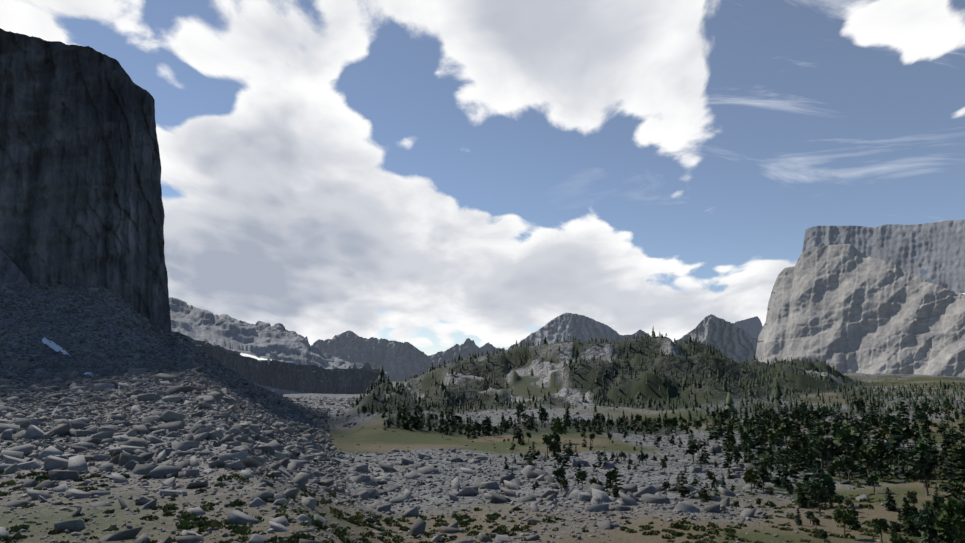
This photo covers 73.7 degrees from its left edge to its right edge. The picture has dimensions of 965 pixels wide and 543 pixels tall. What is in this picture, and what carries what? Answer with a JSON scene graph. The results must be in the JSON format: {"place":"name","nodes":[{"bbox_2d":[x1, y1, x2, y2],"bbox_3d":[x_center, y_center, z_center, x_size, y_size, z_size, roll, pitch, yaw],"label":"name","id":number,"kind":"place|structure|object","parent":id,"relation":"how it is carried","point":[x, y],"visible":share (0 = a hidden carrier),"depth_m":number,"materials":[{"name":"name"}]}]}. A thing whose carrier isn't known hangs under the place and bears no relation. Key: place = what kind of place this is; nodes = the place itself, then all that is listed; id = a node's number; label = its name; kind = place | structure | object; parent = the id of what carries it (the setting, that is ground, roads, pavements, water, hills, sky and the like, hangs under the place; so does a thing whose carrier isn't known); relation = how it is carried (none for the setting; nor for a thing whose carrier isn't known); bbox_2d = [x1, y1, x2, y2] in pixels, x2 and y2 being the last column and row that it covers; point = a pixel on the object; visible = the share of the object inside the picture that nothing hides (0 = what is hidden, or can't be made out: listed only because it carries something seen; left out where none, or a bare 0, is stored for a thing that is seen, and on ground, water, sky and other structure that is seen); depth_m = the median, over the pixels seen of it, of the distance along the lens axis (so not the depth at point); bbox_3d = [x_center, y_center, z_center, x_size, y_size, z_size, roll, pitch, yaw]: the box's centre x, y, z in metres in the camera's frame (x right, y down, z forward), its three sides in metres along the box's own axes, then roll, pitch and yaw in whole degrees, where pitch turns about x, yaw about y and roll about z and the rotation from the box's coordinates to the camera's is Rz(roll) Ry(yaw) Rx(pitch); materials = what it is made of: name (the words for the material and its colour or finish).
{"place":"outdoors","nodes":[
{"label":"outdoors","id":0,"kind":"place"},
{"bbox_2d":[169,297,388,379],"bbox_3d":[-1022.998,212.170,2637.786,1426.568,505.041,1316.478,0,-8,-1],"label":"ridge","id":1,"kind":"structure","parent":0,"point":[278,342],"depth_m":2424.36,"materials":[{"name":"grey stone"}]},
{"bbox_2d":[390,381,406,386],"bbox_3d":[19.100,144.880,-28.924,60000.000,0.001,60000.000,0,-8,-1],"label":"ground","id":2,"kind":"structure","parent":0,"point":[393,383],"depth_m":6110.03,"materials":[{"name":"grey stone"}]},
{"bbox_2d":[312,330,514,380],"bbox_3d":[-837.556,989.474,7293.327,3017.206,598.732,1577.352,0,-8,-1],"label":"ridge","id":3,"kind":"structure","parent":0,"point":[400,361],"depth_m":6867.46,"materials":[{"name":"grey stone"}]},
{"bbox_2d":[0,0,964,357],"bbox_3d":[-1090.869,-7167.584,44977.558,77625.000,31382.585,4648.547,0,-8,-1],"label":"cloud","id":4,"kind":"structure","parent":0,"point":[296,208],"depth_m":44890.62,"materials":[{"name":"white"}]},
{"bbox_2d":[0,285,964,542],"bbox_3d":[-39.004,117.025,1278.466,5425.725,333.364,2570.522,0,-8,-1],"label":"terrain","id":5,"kind":"structure","parent":0,"point":[518,380],"depth_m":362.16,"materials":[{"name":"grey stone"}]},
{"bbox_2d":[0,249,30,285],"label":"scree slope","id":6,"kind":"structure","parent":5,"relation":"on","point":[11,274],"depth_m":576.89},
{"bbox_2d":[0,28,170,331],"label":"cliff","id":7,"kind":"structure","parent":5,"relation":"on","point":[81,203],"depth_m":635.04,"materials":[{"name":"grey stone"}]},
{"bbox_2d":[253,382,299,393],"bbox_3d":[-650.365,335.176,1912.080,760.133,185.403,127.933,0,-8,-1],"label":"scree slope","id":8,"kind":"structure","parent":5,"relation":"on","point":[279,391],"depth_m":1958.47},
{"bbox_2d":[171,331,384,393],"bbox_3d":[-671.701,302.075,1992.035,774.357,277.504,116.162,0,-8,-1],"label":"cliff band","id":9,"kind":"object","parent":5,"relation":"on","point":[285,376],"visible":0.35,"depth_m":2010.95,"materials":[{"name":"grey stone"}]},
{"bbox_2d":[0,282,964,542],"bbox_3d":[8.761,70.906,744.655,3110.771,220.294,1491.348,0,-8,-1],"label":"talus boulders","id":10,"kind":"object","parent":5,"relation":"on","point":[250,432],"visible":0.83,"depth_m":189.97,"materials":[{"name":"grey stone"}]},
{"bbox_2d":[42,337,70,356],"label":"snow patch","id":11,"kind":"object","parent":10,"relation":"on","point":[52,345],"visible":0.88,"depth_m":452.88,"materials":[{"name":"white snow"}]},
{"bbox_2d":[0,440,964,542],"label":"shrubs","id":12,"kind":"object","parent":5,"relation":"on","point":[245,529],"visible":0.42,"depth_m":113.21,"materials":[{"name":"green plant"}]},
{"bbox_2d":[351,327,964,422],"bbox_3d":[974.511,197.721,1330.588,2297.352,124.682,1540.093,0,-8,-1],"label":"conifer trees","id":13,"kind":"object","parent":5,"relation":"on","point":[776,394],"visible":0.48,"depth_m":751.20,"materials":[{"name":"green plant"}]},
{"bbox_2d":[361,398,964,505],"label":"conifer trees","id":14,"kind":"object","parent":5,"relation":"on","point":[804,452],"visible":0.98,"depth_m":287.34,"materials":[{"name":"green plant"}]},
{"bbox_2d":[698,481,964,542],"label":"conifer trees","id":15,"kind":"object","parent":5,"relation":"on","point":[932,521],"visible":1,"depth_m":118.46,"materials":[{"name":"green plant"}]},
{"bbox_2d":[55,0,964,360],"label":"sky","id":16,"kind":"structure","parent":0,"point":[810,125],"materials":[{"name":"blue"}]},
{"bbox_2d":[518,313,650,346],"bbox_3d":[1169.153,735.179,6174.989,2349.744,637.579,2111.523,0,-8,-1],"label":"peak","id":17,"kind":"structure","parent":0,"point":[583,328],"depth_m":5675.54,"materials":[{"name":"grey stone"}]},
{"bbox_2d":[673,314,757,362],"bbox_3d":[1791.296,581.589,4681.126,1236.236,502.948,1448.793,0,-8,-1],"label":"peak","id":18,"kind":"structure","parent":0,"point":[735,342],"depth_m":4374.70,"materials":[{"name":"grey stone"}]},
{"bbox_2d":[735,316,762,337],"bbox_3d":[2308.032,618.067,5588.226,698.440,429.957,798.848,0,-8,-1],"label":"dark peak","id":19,"kind":"structure","parent":0,"point":[752,326],"depth_m":5242.49,"materials":[{"name":"grey stone"}]},
{"bbox_2d":[755,244,964,376],"bbox_3d":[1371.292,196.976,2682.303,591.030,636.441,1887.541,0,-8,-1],"label":"cliff","id":20,"kind":"structure","parent":0,"point":[847,308],"depth_m":2252.55,"materials":[{"name":"grey stone"}]},
{"bbox_2d":[802,220,964,292],"bbox_3d":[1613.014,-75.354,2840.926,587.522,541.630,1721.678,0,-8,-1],"label":"cliff top","id":21,"kind":"structure","parent":20,"relation":"on","point":[936,250],"depth_m":2359.58,"materials":[{"name":"grey stone"}]}
]}

